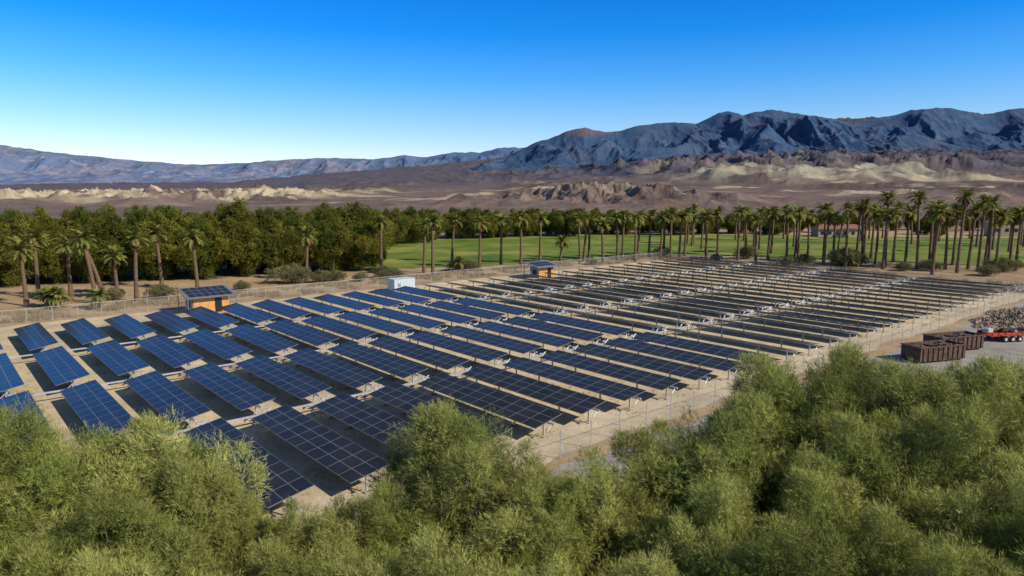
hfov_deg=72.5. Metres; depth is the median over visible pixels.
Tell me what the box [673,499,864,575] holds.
tamarisk tree
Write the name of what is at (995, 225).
date palm
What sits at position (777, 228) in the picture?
tamarisk tree
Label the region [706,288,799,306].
solar panel array
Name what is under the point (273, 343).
solar panel array
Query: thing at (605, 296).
solar panel array
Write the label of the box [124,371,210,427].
solar panel array
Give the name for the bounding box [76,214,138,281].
tamarisk tree
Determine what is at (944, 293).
solar panel array
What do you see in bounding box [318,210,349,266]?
tamarisk tree
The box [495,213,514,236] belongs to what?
tamarisk tree
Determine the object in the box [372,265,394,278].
desert shrub
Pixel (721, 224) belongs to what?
tamarisk tree
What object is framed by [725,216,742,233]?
tamarisk tree
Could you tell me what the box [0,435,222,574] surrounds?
tamarisk tree
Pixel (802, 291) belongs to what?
solar panel array
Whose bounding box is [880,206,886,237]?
date palm
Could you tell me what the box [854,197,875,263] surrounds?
date palm
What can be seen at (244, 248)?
tamarisk tree
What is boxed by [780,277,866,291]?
solar panel array
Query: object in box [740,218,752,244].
date palm
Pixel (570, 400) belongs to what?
solar panel array
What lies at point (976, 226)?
tamarisk tree
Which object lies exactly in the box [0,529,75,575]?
tamarisk tree
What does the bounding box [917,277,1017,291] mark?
solar panel array
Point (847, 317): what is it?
solar panel array
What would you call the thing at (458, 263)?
date palm
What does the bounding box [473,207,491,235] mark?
tamarisk tree
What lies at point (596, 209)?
tamarisk tree
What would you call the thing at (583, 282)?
solar panel array
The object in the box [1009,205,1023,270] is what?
date palm
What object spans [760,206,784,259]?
date palm
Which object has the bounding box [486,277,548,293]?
solar panel array
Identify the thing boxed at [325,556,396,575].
tamarisk tree
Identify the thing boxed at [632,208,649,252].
date palm
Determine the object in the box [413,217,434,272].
date palm
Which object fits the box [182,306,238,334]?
solar panel array
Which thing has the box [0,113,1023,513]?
ground
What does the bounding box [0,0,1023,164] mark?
sky
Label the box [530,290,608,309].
solar panel array
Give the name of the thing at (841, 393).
tamarisk tree
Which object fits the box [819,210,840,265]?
date palm
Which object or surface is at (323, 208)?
tamarisk tree
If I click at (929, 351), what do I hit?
open top dumpster
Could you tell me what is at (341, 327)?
solar panel array
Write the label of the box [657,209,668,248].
date palm
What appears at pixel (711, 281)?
solar panel array
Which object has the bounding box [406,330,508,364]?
solar panel array
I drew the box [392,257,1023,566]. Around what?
gravel road
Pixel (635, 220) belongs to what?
date palm
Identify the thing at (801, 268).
solar panel array
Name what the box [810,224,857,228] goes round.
roof
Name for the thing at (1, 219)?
tamarisk tree
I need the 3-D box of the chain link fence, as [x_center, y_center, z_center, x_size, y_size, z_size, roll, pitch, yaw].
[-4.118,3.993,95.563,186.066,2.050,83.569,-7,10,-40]
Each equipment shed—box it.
[176,285,237,315]
[523,260,559,278]
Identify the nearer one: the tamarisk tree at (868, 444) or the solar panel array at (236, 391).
the tamarisk tree at (868, 444)
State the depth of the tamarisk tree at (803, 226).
322.98 m
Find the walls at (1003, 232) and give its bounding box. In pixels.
[984,222,1023,236]
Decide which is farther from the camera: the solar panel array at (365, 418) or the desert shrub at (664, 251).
the desert shrub at (664, 251)
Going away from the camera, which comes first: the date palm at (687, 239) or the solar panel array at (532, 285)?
the solar panel array at (532, 285)
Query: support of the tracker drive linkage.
on the sandy yard at (324, 482)
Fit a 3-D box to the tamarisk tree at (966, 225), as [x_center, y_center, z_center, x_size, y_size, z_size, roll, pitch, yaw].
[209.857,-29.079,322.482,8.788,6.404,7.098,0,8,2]
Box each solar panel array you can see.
[0,353,24,403]
[0,390,56,444]
[13,322,58,352]
[32,346,89,387]
[60,318,108,346]
[60,380,133,441]
[86,340,149,377]
[104,314,155,340]
[106,439,167,467]
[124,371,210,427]
[136,334,202,375]
[144,310,198,339]
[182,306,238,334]
[182,329,252,367]
[182,362,274,420]
[183,418,314,516]
[218,303,276,329]
[225,324,298,360]
[236,355,331,408]
[251,299,311,324]
[252,404,390,492]
[264,319,338,353]
[283,348,382,397]
[284,297,345,318]
[301,315,377,346]
[313,294,375,314]
[313,393,450,471]
[327,341,427,386]
[335,311,412,338]
[341,291,404,308]
[367,308,445,331]
[367,335,468,377]
[368,289,430,305]
[368,382,511,451]
[392,286,455,301]
[397,304,476,326]
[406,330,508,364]
[417,373,561,437]
[422,284,484,298]
[426,301,505,322]
[439,325,542,357]
[446,282,508,295]
[453,297,532,318]
[462,364,605,423]
[468,280,530,294]
[472,321,575,350]
[483,295,562,313]
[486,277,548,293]
[502,316,604,343]
[503,357,645,410]
[506,292,584,309]
[508,276,570,291]
[526,274,588,288]
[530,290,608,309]
[530,312,631,338]
[539,350,681,399]
[544,272,606,286]
[551,287,629,306]
[561,270,623,284]
[561,309,663,332]
[572,285,648,302]
[573,343,713,389]
[576,268,639,282]
[588,306,684,327]
[589,282,666,299]
[593,267,656,280]
[604,337,739,379]
[607,265,670,278]
[609,280,684,296]
[609,302,708,322]
[623,264,683,275]
[626,278,701,294]
[631,299,726,321]
[632,332,766,362]
[638,263,697,274]
[643,276,716,291]
[650,261,710,268]
[652,296,747,317]
[659,274,731,289]
[663,260,723,266]
[666,328,798,362]
[671,293,764,313]
[673,272,746,286]
[676,259,735,267]
[687,257,747,265]
[687,270,760,284]
[688,290,783,310]
[689,323,819,355]
[702,269,773,281]
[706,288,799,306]
[712,318,839,348]
[714,267,786,279]
[722,285,814,303]
[728,266,798,277]
[734,314,858,342]
[738,283,828,300]
[739,264,809,275]
[752,263,820,273]
[752,281,841,297]
[753,310,876,337]
[766,278,854,294]
[772,307,892,332]
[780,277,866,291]
[789,303,908,327]
[792,275,878,287]
[805,273,889,285]
[805,300,922,322]
[816,271,900,282]
[820,296,935,318]
[827,269,910,280]
[835,294,948,314]
[849,291,959,311]
[862,288,971,307]
[874,286,981,304]
[885,283,991,301]
[896,281,1000,298]
[907,279,1009,295]
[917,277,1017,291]
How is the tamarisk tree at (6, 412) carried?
on the ground at (768, 179)
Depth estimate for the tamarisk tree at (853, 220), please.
299.52 m
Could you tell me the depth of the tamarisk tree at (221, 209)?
160.91 m
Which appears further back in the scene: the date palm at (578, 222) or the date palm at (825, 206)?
the date palm at (825, 206)
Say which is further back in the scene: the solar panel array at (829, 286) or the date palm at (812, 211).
the date palm at (812, 211)
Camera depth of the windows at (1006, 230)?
281.43 m
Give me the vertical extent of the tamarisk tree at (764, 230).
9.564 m
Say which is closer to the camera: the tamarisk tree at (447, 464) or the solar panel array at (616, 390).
the tamarisk tree at (447, 464)
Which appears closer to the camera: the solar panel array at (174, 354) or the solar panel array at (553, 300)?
the solar panel array at (174, 354)
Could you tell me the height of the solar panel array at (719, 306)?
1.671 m
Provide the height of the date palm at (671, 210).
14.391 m
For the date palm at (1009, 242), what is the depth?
211.41 m
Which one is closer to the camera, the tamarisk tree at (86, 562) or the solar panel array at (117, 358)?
the tamarisk tree at (86, 562)
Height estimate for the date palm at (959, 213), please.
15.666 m
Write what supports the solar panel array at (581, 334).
on the sandy yard at (324, 482)
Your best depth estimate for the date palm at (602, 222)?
179.91 m
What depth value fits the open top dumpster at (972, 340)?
80.10 m
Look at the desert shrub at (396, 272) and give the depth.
147.38 m
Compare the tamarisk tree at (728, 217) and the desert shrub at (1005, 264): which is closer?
the desert shrub at (1005, 264)
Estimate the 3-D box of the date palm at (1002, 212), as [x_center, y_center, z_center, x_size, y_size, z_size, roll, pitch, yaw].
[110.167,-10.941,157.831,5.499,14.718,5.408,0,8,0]
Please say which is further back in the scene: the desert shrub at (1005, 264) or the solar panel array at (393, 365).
the desert shrub at (1005, 264)
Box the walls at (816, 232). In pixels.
[811,228,860,236]
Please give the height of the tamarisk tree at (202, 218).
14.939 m
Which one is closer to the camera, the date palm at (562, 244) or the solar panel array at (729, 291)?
the solar panel array at (729, 291)
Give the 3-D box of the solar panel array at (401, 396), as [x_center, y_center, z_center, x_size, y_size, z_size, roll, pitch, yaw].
[-6.040,9.917,53.868,2.706,1.694,16.600,-8,11,-40]
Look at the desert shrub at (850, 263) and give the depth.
170.08 m
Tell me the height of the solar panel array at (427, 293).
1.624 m
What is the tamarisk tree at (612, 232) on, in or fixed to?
on the ground at (768, 179)
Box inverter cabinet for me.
[387,277,414,291]
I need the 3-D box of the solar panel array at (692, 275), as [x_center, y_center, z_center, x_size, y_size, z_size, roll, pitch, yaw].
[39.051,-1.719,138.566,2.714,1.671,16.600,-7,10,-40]
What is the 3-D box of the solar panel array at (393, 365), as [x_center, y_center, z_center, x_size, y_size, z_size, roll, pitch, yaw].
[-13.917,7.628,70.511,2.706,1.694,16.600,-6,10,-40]
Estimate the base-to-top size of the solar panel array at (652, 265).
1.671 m
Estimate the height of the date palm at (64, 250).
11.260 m
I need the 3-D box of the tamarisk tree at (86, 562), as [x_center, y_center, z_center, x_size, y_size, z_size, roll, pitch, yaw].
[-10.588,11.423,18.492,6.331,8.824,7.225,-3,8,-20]
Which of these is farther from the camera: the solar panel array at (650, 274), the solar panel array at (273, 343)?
the solar panel array at (650, 274)
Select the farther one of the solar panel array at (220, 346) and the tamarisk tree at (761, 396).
the solar panel array at (220, 346)
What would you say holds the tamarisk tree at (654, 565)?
on the ground at (768, 179)
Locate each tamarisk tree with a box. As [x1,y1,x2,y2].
[0,209,41,227]
[0,209,56,287]
[0,211,34,281]
[0,240,15,276]
[0,389,148,574]
[0,403,59,537]
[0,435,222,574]
[0,476,245,575]
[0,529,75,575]
[23,205,60,270]
[24,212,58,279]
[26,227,75,284]
[47,205,88,229]
[48,209,94,278]
[59,404,277,575]
[60,543,227,575]
[61,222,109,282]
[74,210,122,277]
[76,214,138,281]
[78,203,126,226]
[107,457,279,575]
[118,208,184,279]
[120,204,154,276]
[138,204,203,276]
[158,203,185,268]
[163,221,215,278]
[175,220,232,279]
[186,211,206,220]
[190,210,225,271]
[204,566,244,575]
[211,204,250,269]
[212,202,232,267]
[213,196,273,266]
[213,211,273,276]
[228,205,285,270]
[230,533,426,575]
[246,492,394,575]
[255,219,299,269]
[263,206,284,219]
[264,215,320,269]
[276,205,302,219]
[278,209,311,267]
[297,210,321,266]
[297,473,475,575]
[300,216,368,270]
[303,206,319,218]
[311,201,341,219]
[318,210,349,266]
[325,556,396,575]
[329,522,514,575]
[331,200,392,267]
[335,206,361,215]
[344,222,386,270]
[357,397,588,568]
[369,208,397,261]
[381,207,408,245]
[398,206,427,243]
[418,207,446,241]
[425,209,449,239]
[442,207,464,236]
[442,464,620,575]
[443,214,461,238]
[443,498,594,575]
[457,214,483,238]
[458,208,480,236]
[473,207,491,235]
[476,212,498,237]
[492,209,503,236]
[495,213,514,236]
[498,548,621,575]
[506,208,517,234]
[510,210,531,236]
[517,207,538,235]
[521,413,759,575]
[531,208,543,234]
[538,212,552,235]
[538,457,653,575]
[548,208,569,235]
[564,208,588,234]
[564,209,584,235]
[575,208,586,233]
[583,541,729,575]
[584,211,599,233]
[590,207,603,232]
[598,405,849,558]
[599,209,621,234]
[604,209,619,233]
[611,471,808,575]
[618,213,634,234]
[634,216,649,233]
[649,214,669,234]
[660,349,887,522]
[666,212,687,234]
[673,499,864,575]
[685,352,947,519]
[689,220,699,233]
[695,217,715,233]
[708,218,727,233]
[708,463,918,575]
[722,213,732,233]
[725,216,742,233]
[751,408,989,572]
[757,213,775,233]
[761,221,782,234]
[771,338,1021,485]
[776,217,796,234]
[798,219,810,230]
[803,214,826,226]
[828,496,1023,575]
[845,214,872,230]
[863,388,1023,570]
[889,217,902,230]
[901,455,1023,575]
[909,220,922,233]
[910,215,941,234]
[921,352,1023,533]
[930,225,945,235]
[944,359,1023,412]
[949,216,955,228]
[959,220,975,230]
[970,430,1023,560]
[971,218,980,229]
[980,214,994,225]
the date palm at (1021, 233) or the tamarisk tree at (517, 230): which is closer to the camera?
the date palm at (1021, 233)
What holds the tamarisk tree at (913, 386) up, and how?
on the ground at (768, 179)
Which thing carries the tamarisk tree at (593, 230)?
on the ground at (768, 179)
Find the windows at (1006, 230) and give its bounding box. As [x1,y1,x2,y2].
[996,228,1017,231]
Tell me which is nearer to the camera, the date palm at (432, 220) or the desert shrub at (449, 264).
the date palm at (432, 220)
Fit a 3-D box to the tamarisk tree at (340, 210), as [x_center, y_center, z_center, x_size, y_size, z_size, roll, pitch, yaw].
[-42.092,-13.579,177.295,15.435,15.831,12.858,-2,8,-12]
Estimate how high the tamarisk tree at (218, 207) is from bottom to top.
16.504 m
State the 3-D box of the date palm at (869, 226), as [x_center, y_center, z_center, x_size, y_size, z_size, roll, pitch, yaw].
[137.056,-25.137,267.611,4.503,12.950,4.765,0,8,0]
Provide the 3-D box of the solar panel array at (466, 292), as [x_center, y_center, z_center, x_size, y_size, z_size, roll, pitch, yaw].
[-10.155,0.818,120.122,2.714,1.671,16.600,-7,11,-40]
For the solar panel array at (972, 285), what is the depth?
126.58 m
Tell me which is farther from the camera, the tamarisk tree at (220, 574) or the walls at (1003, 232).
the walls at (1003, 232)
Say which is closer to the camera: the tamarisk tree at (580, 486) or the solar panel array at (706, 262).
the tamarisk tree at (580, 486)
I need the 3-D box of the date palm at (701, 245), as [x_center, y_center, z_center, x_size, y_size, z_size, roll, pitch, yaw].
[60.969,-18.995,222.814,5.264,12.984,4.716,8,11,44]
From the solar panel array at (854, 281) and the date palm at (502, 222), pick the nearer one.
the solar panel array at (854, 281)
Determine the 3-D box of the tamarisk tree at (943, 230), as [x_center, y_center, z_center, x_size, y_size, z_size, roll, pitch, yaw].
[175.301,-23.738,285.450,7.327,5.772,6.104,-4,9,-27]
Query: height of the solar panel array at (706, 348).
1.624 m
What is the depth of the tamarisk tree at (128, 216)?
149.09 m
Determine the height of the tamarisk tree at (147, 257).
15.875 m
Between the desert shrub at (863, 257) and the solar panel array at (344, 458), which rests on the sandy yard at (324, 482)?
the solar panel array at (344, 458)
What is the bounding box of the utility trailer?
[977,326,1023,342]
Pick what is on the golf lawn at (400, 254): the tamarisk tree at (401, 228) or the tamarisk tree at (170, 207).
the tamarisk tree at (401, 228)
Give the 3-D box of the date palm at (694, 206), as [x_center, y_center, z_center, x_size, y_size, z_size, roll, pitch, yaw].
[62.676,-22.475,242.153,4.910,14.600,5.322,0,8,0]
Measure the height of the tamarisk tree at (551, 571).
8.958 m
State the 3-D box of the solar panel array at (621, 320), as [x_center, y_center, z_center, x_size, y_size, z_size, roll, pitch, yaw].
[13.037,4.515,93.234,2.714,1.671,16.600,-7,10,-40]
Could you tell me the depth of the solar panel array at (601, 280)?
137.87 m
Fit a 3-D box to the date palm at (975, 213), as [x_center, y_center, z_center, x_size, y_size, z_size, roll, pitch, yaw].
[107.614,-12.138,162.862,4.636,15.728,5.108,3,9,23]
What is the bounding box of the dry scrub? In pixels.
[0,255,1023,323]
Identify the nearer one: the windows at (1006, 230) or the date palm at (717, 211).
the date palm at (717, 211)
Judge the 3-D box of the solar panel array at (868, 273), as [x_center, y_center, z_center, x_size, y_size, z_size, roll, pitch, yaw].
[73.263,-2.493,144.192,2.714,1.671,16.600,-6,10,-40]
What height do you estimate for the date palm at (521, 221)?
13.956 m
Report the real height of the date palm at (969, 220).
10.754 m
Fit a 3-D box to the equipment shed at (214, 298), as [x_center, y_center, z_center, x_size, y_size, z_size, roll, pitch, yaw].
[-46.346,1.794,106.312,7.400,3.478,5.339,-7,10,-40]
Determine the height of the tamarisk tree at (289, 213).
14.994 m
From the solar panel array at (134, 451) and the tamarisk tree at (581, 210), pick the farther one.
the tamarisk tree at (581, 210)
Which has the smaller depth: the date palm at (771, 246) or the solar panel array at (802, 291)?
the solar panel array at (802, 291)
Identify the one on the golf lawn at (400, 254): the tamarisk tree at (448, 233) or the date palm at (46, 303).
the tamarisk tree at (448, 233)
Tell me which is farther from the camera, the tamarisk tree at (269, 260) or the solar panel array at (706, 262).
the solar panel array at (706, 262)
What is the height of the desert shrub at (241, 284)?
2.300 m
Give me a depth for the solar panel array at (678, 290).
124.95 m
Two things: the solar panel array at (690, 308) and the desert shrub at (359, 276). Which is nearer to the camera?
the solar panel array at (690, 308)
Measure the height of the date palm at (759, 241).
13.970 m
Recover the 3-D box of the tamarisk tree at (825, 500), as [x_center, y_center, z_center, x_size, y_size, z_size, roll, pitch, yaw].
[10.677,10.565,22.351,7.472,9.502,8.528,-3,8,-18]
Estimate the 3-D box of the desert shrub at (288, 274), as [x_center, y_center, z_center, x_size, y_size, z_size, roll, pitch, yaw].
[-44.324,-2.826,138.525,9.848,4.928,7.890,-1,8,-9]
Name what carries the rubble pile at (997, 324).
on the gravel road
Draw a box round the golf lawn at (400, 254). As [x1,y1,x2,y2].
[366,234,1023,269]
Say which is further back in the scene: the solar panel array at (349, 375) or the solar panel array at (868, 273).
the solar panel array at (868, 273)
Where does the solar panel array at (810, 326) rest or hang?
on the sandy yard at (324, 482)
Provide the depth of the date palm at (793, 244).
229.89 m
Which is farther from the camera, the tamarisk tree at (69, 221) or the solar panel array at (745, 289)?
the tamarisk tree at (69, 221)
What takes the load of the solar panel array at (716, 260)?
on the sandy yard at (324, 482)
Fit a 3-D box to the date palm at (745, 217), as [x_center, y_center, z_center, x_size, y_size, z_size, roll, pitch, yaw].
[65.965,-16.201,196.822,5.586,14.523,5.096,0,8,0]
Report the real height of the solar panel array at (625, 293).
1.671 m
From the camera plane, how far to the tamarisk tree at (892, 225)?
324.30 m
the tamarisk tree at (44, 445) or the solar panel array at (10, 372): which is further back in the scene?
the solar panel array at (10, 372)
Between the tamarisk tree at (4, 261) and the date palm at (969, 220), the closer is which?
the tamarisk tree at (4, 261)
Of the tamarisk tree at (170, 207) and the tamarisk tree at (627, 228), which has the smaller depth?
the tamarisk tree at (170, 207)
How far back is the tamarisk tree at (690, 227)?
294.92 m
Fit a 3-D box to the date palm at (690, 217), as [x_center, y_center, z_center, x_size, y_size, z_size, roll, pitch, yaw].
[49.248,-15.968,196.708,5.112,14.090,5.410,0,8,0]
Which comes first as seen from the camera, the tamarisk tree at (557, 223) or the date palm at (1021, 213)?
the date palm at (1021, 213)
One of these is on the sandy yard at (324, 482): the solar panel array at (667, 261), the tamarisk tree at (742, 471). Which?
the solar panel array at (667, 261)
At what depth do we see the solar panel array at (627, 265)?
154.70 m
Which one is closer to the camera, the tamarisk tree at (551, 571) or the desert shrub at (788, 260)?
the tamarisk tree at (551, 571)
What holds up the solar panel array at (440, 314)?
on the sandy yard at (324, 482)
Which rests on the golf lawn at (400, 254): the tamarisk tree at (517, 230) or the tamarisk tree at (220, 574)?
the tamarisk tree at (517, 230)
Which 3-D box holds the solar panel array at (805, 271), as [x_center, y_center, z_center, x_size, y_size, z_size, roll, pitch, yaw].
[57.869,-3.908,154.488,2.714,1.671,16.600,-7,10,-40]
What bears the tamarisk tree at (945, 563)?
on the ground at (768, 179)
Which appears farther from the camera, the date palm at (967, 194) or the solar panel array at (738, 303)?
the date palm at (967, 194)
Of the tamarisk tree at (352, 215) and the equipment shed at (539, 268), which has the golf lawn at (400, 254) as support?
the tamarisk tree at (352, 215)
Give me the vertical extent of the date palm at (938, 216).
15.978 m
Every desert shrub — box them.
[105,287,125,299]
[141,283,177,298]
[232,280,251,289]
[264,262,311,283]
[306,269,340,282]
[326,268,346,281]
[351,272,367,280]
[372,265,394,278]
[387,267,407,276]
[442,257,473,270]
[464,260,481,270]
[586,257,598,264]
[628,252,643,260]
[653,246,672,255]
[710,253,723,259]
[730,245,758,258]
[776,256,796,264]
[795,253,815,262]
[825,246,860,265]
[835,249,872,264]
[892,261,911,270]
[915,258,946,270]
[974,263,1001,275]
[982,256,1023,271]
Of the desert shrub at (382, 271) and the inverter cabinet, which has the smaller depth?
the inverter cabinet
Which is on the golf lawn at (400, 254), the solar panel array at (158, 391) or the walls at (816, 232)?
the walls at (816, 232)
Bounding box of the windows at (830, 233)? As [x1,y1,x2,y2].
[821,231,860,234]
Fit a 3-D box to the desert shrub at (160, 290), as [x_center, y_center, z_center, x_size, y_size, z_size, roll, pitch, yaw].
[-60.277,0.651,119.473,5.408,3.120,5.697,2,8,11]
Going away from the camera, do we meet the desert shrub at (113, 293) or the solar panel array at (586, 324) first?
the solar panel array at (586, 324)
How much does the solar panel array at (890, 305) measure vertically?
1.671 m
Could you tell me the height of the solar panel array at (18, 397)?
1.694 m
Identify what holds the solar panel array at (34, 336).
on the sandy yard at (324, 482)
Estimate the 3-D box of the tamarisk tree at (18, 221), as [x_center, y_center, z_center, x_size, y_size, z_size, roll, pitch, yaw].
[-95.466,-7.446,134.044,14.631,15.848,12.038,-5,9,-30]
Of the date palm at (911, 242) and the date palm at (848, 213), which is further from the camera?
the date palm at (911, 242)
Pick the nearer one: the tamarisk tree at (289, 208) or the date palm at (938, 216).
the date palm at (938, 216)
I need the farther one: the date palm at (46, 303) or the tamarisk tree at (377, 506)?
the date palm at (46, 303)
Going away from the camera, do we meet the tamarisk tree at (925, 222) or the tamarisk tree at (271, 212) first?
the tamarisk tree at (271, 212)
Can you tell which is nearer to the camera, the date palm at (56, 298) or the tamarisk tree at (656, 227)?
the date palm at (56, 298)
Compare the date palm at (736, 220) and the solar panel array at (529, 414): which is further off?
the date palm at (736, 220)
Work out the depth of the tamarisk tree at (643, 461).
25.83 m
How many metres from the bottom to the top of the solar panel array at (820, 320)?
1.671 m
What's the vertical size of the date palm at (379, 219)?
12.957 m
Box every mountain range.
[0,145,520,184]
[294,108,1023,184]
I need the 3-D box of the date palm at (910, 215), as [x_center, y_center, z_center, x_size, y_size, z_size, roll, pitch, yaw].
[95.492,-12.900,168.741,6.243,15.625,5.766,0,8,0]
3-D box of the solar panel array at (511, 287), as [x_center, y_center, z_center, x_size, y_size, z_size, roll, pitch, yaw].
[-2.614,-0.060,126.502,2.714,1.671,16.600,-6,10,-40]
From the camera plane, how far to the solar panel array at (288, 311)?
99.69 m
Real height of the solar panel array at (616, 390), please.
1.624 m
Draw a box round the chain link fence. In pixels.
[0,252,1023,527]
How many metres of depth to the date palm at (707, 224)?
203.86 m
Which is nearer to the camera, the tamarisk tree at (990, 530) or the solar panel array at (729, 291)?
the tamarisk tree at (990, 530)
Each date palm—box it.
[3,235,39,305]
[17,228,49,298]
[30,283,67,306]
[41,285,73,307]
[51,235,78,298]
[66,226,98,302]
[69,236,106,302]
[83,284,113,308]
[98,245,126,288]
[115,228,151,300]
[140,223,170,284]
[179,229,206,286]
[297,225,318,280]
[372,215,391,266]
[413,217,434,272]
[421,212,442,275]
[445,214,465,261]
[451,256,467,270]
[472,214,489,267]
[490,212,510,264]
[514,209,530,265]
[532,211,548,260]
[555,235,571,261]
[568,211,588,263]
[580,213,598,261]
[581,210,599,258]
[591,216,611,261]
[608,211,624,259]
[617,209,631,258]
[628,213,643,261]
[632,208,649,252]
[644,208,659,257]
[654,212,672,258]
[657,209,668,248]
[665,205,681,257]
[676,209,690,256]
[678,207,696,255]
[686,215,692,243]
[688,202,699,243]
[690,214,699,245]
[696,208,704,248]
[698,210,716,258]
[701,208,711,253]
[708,205,728,254]
[730,214,740,239]
[731,205,749,259]
[740,204,752,247]
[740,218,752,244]
[747,211,765,261]
[749,212,764,247]
[753,206,767,248]
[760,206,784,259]
[770,206,781,252]
[777,206,796,256]
[780,204,788,238]
[790,215,796,246]
[791,204,807,260]
[792,206,810,256]
[803,208,818,254]
[813,201,836,255]
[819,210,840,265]
[831,210,845,261]
[837,214,849,248]
[839,201,858,266]
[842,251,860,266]
[853,201,873,261]
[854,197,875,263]
[858,205,873,258]
[868,206,884,263]
[868,209,872,238]
[869,203,884,258]
[873,207,901,269]
[876,189,899,266]
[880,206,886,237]
[890,200,905,261]
[898,202,921,261]
[904,212,916,244]
[906,190,931,269]
[921,202,943,258]
[924,199,947,259]
[927,202,953,274]
[935,208,958,269]
[938,223,941,240]
[950,202,971,265]
[954,187,979,272]
[961,209,971,249]
[965,213,973,238]
[966,202,986,269]
[972,209,981,246]
[975,194,996,269]
[980,204,1001,264]
[981,193,1004,263]
[987,218,1002,249]
[991,207,1014,267]
[1002,205,1022,259]
[1006,216,1016,251]
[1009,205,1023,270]
[1020,206,1023,244]
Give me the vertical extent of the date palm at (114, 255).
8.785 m
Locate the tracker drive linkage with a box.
[7,263,914,453]
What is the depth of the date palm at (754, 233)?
204.69 m
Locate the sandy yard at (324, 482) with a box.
[0,260,1023,535]
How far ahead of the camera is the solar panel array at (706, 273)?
140.71 m
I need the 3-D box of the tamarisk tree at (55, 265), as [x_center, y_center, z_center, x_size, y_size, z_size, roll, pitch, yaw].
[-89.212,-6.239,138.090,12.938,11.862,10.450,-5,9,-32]
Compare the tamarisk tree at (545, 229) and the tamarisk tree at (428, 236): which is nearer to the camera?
the tamarisk tree at (428, 236)
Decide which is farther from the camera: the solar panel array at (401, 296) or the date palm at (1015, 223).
the date palm at (1015, 223)
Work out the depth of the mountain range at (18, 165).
8395.99 m
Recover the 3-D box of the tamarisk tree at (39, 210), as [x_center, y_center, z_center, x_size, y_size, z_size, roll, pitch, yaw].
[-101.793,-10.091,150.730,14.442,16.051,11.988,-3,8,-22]
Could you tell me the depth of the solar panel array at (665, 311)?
98.60 m
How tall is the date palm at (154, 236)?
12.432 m
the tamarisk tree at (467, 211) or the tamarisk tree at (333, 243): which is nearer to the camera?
the tamarisk tree at (333, 243)
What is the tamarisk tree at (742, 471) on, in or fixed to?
on the ground at (768, 179)
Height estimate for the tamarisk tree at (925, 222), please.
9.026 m
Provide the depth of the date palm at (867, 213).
185.06 m
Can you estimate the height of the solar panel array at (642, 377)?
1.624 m
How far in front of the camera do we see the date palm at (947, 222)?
162.53 m
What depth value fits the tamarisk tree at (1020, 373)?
30.61 m
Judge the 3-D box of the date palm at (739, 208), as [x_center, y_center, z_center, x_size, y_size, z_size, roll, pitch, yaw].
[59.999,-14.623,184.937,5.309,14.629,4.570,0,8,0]
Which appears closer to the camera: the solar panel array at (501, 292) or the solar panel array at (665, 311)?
the solar panel array at (665, 311)
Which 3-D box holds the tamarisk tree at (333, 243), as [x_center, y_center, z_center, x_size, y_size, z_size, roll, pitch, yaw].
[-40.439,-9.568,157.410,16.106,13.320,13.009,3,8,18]
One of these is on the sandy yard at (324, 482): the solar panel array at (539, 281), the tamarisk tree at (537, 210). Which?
the solar panel array at (539, 281)
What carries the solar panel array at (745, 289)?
on the sandy yard at (324, 482)
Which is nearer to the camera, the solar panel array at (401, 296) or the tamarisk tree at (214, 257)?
the solar panel array at (401, 296)
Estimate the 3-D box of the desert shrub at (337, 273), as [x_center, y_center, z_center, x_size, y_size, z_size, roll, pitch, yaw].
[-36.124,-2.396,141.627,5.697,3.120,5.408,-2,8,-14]
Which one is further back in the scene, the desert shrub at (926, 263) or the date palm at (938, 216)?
the desert shrub at (926, 263)
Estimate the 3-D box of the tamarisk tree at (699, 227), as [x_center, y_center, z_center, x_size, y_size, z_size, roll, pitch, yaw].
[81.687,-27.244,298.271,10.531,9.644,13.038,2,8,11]
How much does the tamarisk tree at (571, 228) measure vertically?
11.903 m
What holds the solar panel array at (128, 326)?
on the sandy yard at (324, 482)
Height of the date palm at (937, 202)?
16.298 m
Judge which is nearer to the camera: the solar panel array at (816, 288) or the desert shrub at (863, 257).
the solar panel array at (816, 288)
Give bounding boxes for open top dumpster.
[900,339,966,362]
[922,330,984,349]
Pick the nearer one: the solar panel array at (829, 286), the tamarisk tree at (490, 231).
the solar panel array at (829, 286)
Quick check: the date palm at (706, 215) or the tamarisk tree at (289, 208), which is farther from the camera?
the date palm at (706, 215)
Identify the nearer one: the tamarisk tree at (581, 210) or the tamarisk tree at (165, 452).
the tamarisk tree at (165, 452)
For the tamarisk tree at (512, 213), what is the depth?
291.81 m
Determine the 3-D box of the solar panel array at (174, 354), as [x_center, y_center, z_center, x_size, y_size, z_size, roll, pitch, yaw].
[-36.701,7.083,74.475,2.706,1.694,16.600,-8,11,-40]
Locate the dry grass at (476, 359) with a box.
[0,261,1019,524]
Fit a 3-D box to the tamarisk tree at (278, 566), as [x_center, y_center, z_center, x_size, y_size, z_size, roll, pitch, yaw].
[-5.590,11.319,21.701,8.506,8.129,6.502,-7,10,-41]
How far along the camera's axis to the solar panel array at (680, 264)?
160.91 m
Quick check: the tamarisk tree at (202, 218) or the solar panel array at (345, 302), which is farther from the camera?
the tamarisk tree at (202, 218)
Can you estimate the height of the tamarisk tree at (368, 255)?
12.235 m
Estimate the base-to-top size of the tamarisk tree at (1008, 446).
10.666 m
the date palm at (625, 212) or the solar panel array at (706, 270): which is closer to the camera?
the solar panel array at (706, 270)
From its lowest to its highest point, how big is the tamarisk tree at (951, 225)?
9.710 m
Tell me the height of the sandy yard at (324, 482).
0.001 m
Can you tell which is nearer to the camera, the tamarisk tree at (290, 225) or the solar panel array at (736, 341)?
the solar panel array at (736, 341)
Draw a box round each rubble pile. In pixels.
[968,310,1023,324]
[971,320,1023,328]
[985,307,1023,315]
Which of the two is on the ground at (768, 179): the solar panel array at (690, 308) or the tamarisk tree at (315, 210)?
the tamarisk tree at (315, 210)

